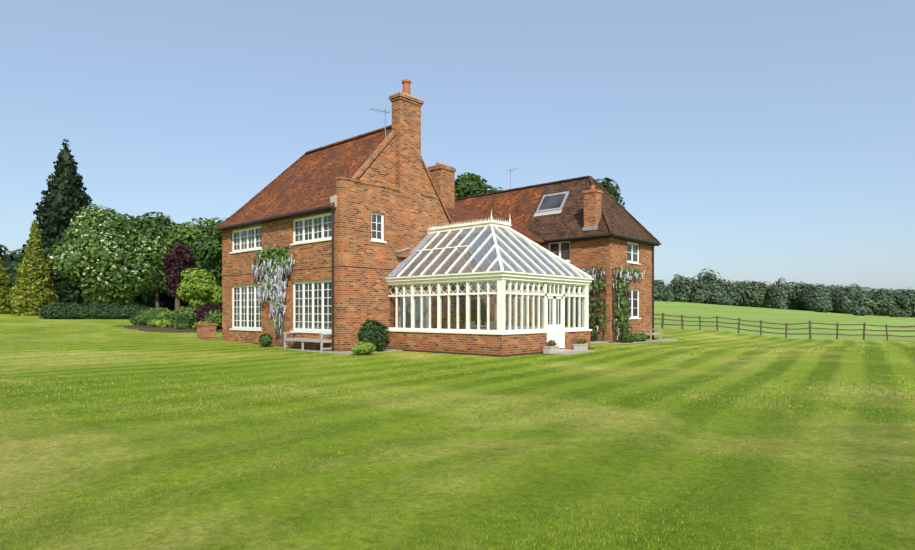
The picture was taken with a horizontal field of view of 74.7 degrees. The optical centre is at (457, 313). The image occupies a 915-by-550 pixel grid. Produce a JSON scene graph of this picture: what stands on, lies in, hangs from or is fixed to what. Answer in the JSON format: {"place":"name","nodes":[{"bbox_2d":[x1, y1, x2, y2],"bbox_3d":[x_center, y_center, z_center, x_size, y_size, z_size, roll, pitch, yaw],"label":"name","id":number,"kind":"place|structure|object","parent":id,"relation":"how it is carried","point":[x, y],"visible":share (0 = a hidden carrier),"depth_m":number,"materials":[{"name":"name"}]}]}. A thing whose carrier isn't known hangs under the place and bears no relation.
{"place":"outdoors","nodes":[
{"label":"outdoors","id":0,"kind":"place"},
{"bbox_2d":[0,301,914,549],"bbox_3d":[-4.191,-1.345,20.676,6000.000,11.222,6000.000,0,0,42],"label":"ground","id":1,"kind":"structure","parent":0,"point":[565,460],"depth_m":6.55,"materials":[{"name":"green plant"}]},
{"bbox_2d":[0,244,9,260],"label":"tree","id":2,"kind":"object","parent":1,"relation":"on","point":[3,251],"visible":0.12,"depth_m":98.22,"materials":[{"name":"green plant"}]},
{"bbox_2d":[0,258,15,313],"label":"golden cypress tree","id":3,"kind":"object","parent":1,"relation":"on","point":[7,296],"visible":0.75,"depth_m":60.51,"materials":[{"name":"plant"}]},
{"bbox_2d":[4,251,23,261],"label":"tree","id":4,"kind":"object","parent":1,"relation":"on","point":[14,256],"visible":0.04,"depth_m":101.82,"materials":[{"name":"green plant"}]},
{"bbox_2d":[9,244,27,256],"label":"tree","id":5,"kind":"object","parent":1,"relation":"on","point":[21,252],"visible":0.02,"depth_m":106.45,"materials":[{"name":"green plant"}]},
{"bbox_2d":[10,220,57,315],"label":"golden cypress tree","id":6,"kind":"object","parent":1,"relation":"on","point":[34,285],"visible":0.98,"depth_m":58.11,"materials":[{"name":"plant"}]},
{"bbox_2d":[26,139,92,305],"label":"conifer tree","id":7,"kind":"object","parent":1,"relation":"on","point":[65,197],"visible":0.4,"depth_m":88.16,"materials":[{"name":"green plant"}]},
{"bbox_2d":[36,300,148,318],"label":"hedge","id":8,"kind":"object","parent":1,"relation":"on","point":[74,310],"visible":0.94,"depth_m":51.16,"materials":[{"name":"green plant"}]},
{"bbox_2d":[46,204,168,305],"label":"flowering tree","id":9,"kind":"object","parent":1,"relation":"on","point":[103,256],"visible":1,"depth_m":61.71,"materials":[{"name":"green plant"}]},
{"bbox_2d":[0,256,221,310],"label":"screen tree","id":10,"kind":"object","parent":1,"relation":"on","point":[147,299],"visible":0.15,"depth_m":90.95,"materials":[{"name":"green plant"}]},
{"bbox_2d":[121,213,138,230],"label":"tree","id":11,"kind":"object","parent":1,"relation":"on","point":[132,218],"depth_m":95.16,"materials":[{"name":"green plant"}]},
{"bbox_2d":[129,311,141,324],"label":"border shrub","id":12,"kind":"object","parent":1,"relation":"on","point":[133,320],"visible":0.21,"depth_m":38.69,"materials":[{"name":"green plant"}]},
{"bbox_2d":[128,211,175,308],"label":"tree","id":13,"kind":"object","parent":1,"relation":"on","point":[157,225],"visible":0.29,"depth_m":83.15,"materials":[{"name":"green plant"}]},
{"bbox_2d":[115,325,221,332],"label":"border soil","id":14,"kind":"structure","parent":1,"relation":"on","point":[145,328],"depth_m":31.14,"materials":[{"name":"brown soil"}]},
{"bbox_2d":[141,315,159,325],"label":"border shrub","id":15,"kind":"object","parent":14,"relation":"on","point":[145,319],"visible":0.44,"depth_m":34.15,"materials":[{"name":"green plant"}]},
{"bbox_2d":[136,307,170,324],"bbox_3d":[-18.215,0.259,36.472,2.176,1.278,2.027,0,0,2],"label":"border shrub","id":16,"kind":"object","parent":14,"relation":"on","point":[152,312],"visible":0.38,"depth_m":35.88,"materials":[{"name":"green plant"}]},
{"bbox_2d":[146,318,175,326],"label":"border shrub","id":17,"kind":"object","parent":14,"relation":"on","point":[159,323],"visible":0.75,"depth_m":32.18,"materials":[{"name":"green plant"}]},
{"bbox_2d":[157,311,178,316],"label":"border shrub","id":18,"kind":"object","parent":14,"relation":"on","point":[164,313],"visible":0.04,"depth_m":35.12,"materials":[{"name":"green plant"}]},
{"bbox_2d":[159,314,192,323],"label":"border shrub","id":19,"kind":"object","parent":14,"relation":"on","point":[181,318],"visible":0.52,"depth_m":32.96,"materials":[{"name":"green plant"}]},
{"bbox_2d":[171,321,192,328],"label":"border shrub","id":20,"kind":"object","parent":14,"relation":"on","point":[181,325],"visible":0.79,"depth_m":31.20,"materials":[{"name":"green plant"}]},
{"bbox_2d":[172,306,199,324],"bbox_3d":[-15.948,0.232,35.461,2.121,1.347,1.802,0,0,42],"label":"border shrub","id":21,"kind":"object","parent":14,"relation":"on","point":[187,311],"visible":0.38,"depth_m":34.83,"materials":[{"name":"green plant"}]},
{"bbox_2d":[192,321,216,329],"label":"border shrub","id":22,"kind":"object","parent":14,"relation":"on","point":[194,326],"visible":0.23,"depth_m":31.36,"materials":[{"name":"green plant"}]},
{"bbox_2d":[193,303,221,321],"bbox_3d":[-14.687,0.205,35.628,1.913,1.562,2.077,0,0,42],"label":"border shrub","id":23,"kind":"object","parent":14,"relation":"on","point":[202,311],"visible":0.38,"depth_m":35.05,"materials":[{"name":"purple plant"}]},
{"bbox_2d":[201,309,221,328],"bbox_3d":[-12.973,0.444,32.551,1.667,1.295,1.842,0,0,42],"label":"border shrub","id":24,"kind":"object","parent":14,"relation":"on","point":[215,317],"visible":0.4,"depth_m":32.00,"materials":[{"name":"green plant"}]},
{"bbox_2d":[161,242,200,311],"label":"copper beech tree","id":25,"kind":"object","parent":1,"relation":"on","point":[180,258],"visible":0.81,"depth_m":56.84,"materials":[{"name":"purple plant"}]},
{"bbox_2d":[163,217,223,283],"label":"tree","id":26,"kind":"object","parent":1,"relation":"on","point":[183,233],"visible":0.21,"depth_m":75.89,"materials":[{"name":"green plant"}]},
{"bbox_2d":[176,267,221,306],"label":"small tree","id":27,"kind":"object","parent":1,"relation":"on","point":[196,287],"visible":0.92,"depth_m":42.95,"materials":[{"name":"green plant"}]},
{"bbox_2d":[186,218,227,285],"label":"tree","id":28,"kind":"object","parent":1,"relation":"on","point":[206,249],"visible":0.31,"depth_m":71.60,"materials":[{"name":"green plant"}]},
{"bbox_2d":[196,323,217,339],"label":"brick pier","id":29,"kind":"structure","parent":1,"relation":"on","point":[206,331],"depth_m":26.48,"materials":[{"name":"brick"}]},
{"bbox_2d":[258,333,272,346],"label":"shrub","id":30,"kind":"object","parent":1,"relation":"on","point":[265,339],"visible":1,"depth_m":22.64,"materials":[{"name":"green plant"}]},
{"bbox_2d":[350,341,376,354],"bbox_3d":[-3.044,1.137,19.317,0.758,0.460,0.840,0,0,42],"label":"shrub","id":31,"kind":"object","parent":1,"relation":"on","point":[362,348],"visible":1,"depth_m":19.12,"materials":[{"name":"green plant"}]},
{"bbox_2d":[213,79,660,350],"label":"house","id":32,"kind":"structure","parent":1,"relation":"on","point":[348,223],"depth_m":23.78,"materials":[{"name":"brick"}]},
{"bbox_2d":[252,246,294,346],"bbox_3d":[-7.168,-0.611,23.134,2.927,3.921,0.431,0,0,42],"label":"wisteria","id":33,"kind":"object","parent":32,"relation":"attached to","point":[273,270],"visible":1,"depth_m":22.84,"materials":[{"name":"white plant"}]},
{"bbox_2d":[371,108,517,188],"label":"aerials","id":34,"kind":"object","parent":32,"relation":"attached to","point":[385,137],"visible":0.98,"depth_m":22.92,"materials":[{"name":"grey metal"}]},
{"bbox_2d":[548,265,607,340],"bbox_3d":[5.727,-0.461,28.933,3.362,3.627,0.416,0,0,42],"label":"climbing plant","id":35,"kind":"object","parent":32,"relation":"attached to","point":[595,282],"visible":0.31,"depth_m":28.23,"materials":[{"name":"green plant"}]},
{"bbox_2d":[611,266,645,341],"bbox_3d":[8.274,-0.466,28.950,0.419,3.632,3.179,0,0,42],"label":"climbing plant","id":36,"kind":"object","parent":32,"relation":"attached to","point":[620,297],"visible":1,"depth_m":28.36,"materials":[{"name":"green plant"}]},
{"bbox_2d":[455,172,501,198],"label":"tree","id":37,"kind":"object","parent":1,"relation":"on","point":[468,184],"visible":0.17,"depth_m":59.82,"materials":[{"name":"green plant"}]},
{"bbox_2d":[288,339,676,354],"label":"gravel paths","id":38,"kind":"structure","parent":1,"relation":"on","point":[393,350],"depth_m":21.05,"materials":[{"name":"beige gravel"}]},
{"bbox_2d":[283,326,331,351],"bbox_3d":[-5.307,0.874,21.454,2.350,0.945,0.680,0,0,42],"label":"garden bench","id":39,"kind":"object","parent":38,"relation":"on","point":[321,340],"visible":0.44,"depth_m":21.09,"materials":[{"name":"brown wood"}]},
{"bbox_2d":[357,319,390,351],"bbox_3d":[-2.877,0.778,20.589,0.915,1.162,1.314,0,0,42],"label":"dark shrub","id":40,"kind":"object","parent":38,"relation":"on","point":[373,331],"visible":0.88,"depth_m":20.29,"materials":[{"name":"green plant"}]},
{"bbox_2d":[385,342,611,356],"bbox_3d":[2.893,1.522,24.345,5.800,0.450,10.940,0,0,42],"label":"soil border","id":41,"kind":"object","parent":38,"relation":"on","point":[476,354],"visible":0.21,"depth_m":19.50,"materials":[{"name":"soil"}]},
{"bbox_2d":[542,339,559,353],"bbox_3d":[3.100,1.096,19.820,0.336,0.462,0.560,0,0,42],"label":"planter","id":42,"kind":"object","parent":38,"relation":"on","point":[550,348],"visible":1,"depth_m":19.69,"materials":[{"name":"stone"}]},
{"bbox_2d":[573,338,588,350],"bbox_3d":[4.369,1.103,21.234,0.300,0.448,0.560,0,0,42],"label":"planter","id":43,"kind":"object","parent":38,"relation":"on","point":[581,346],"visible":1,"depth_m":21.10,"materials":[{"name":"stone"}]},
{"bbox_2d":[634,333,647,341],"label":"shrub","id":44,"kind":"object","parent":38,"relation":"on","point":[639,337],"visible":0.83,"depth_m":28.97,"materials":[{"name":"green plant"}]},
{"bbox_2d":[642,329,661,340],"bbox_3d":[9.902,0.977,30.721,0.680,0.945,1.250,0,0,42],"label":"bench","id":45,"kind":"object","parent":38,"relation":"on","point":[651,334],"visible":0.44,"depth_m":30.32,"materials":[{"name":"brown wood"}]},
{"bbox_2d":[385,210,593,354],"bbox_3d":[1.171,-0.983,22.302,6.060,5.460,5.580,0,0,42],"label":"conservatory","id":46,"kind":"object","parent":1,"relation":"on","point":[500,260],"visible":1,"depth_m":20.82,"materials":[{"name":"beige paint"}]},
{"bbox_2d":[589,328,598,340],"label":"shrub","id":47,"kind":"object","parent":1,"relation":"on","point":[593,335],"visible":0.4,"depth_m":27.93,"materials":[{"name":"green plant"}]},
{"bbox_2d":[595,177,624,207],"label":"tree","id":48,"kind":"object","parent":1,"relation":"on","point":[608,187],"visible":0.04,"depth_m":69.68,"materials":[{"name":"green plant"}]},
{"bbox_2d":[619,330,634,342],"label":"shrub","id":49,"kind":"object","parent":1,"relation":"on","point":[625,336],"visible":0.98,"depth_m":27.79,"materials":[{"name":"green plant"}]},
{"bbox_2d":[654,268,914,317],"bbox_3d":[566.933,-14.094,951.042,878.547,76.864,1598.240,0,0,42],"label":"woods","id":50,"kind":"object","parent":1,"relation":"on","point":[710,288],"visible":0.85,"depth_m":348.58,"materials":[{"name":"green plant"}]},
{"bbox_2d":[654,313,914,339],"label":"fence","id":51,"kind":"object","parent":1,"relation":"on","point":[761,326],"visible":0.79,"depth_m":43.65,"materials":[{"name":"brown wood"}]},
{"bbox_2d":[0,0,914,289],"label":"sky","id":52,"kind":"structure","parent":0,"point":[770,141],"materials":[{"name":"blue"}]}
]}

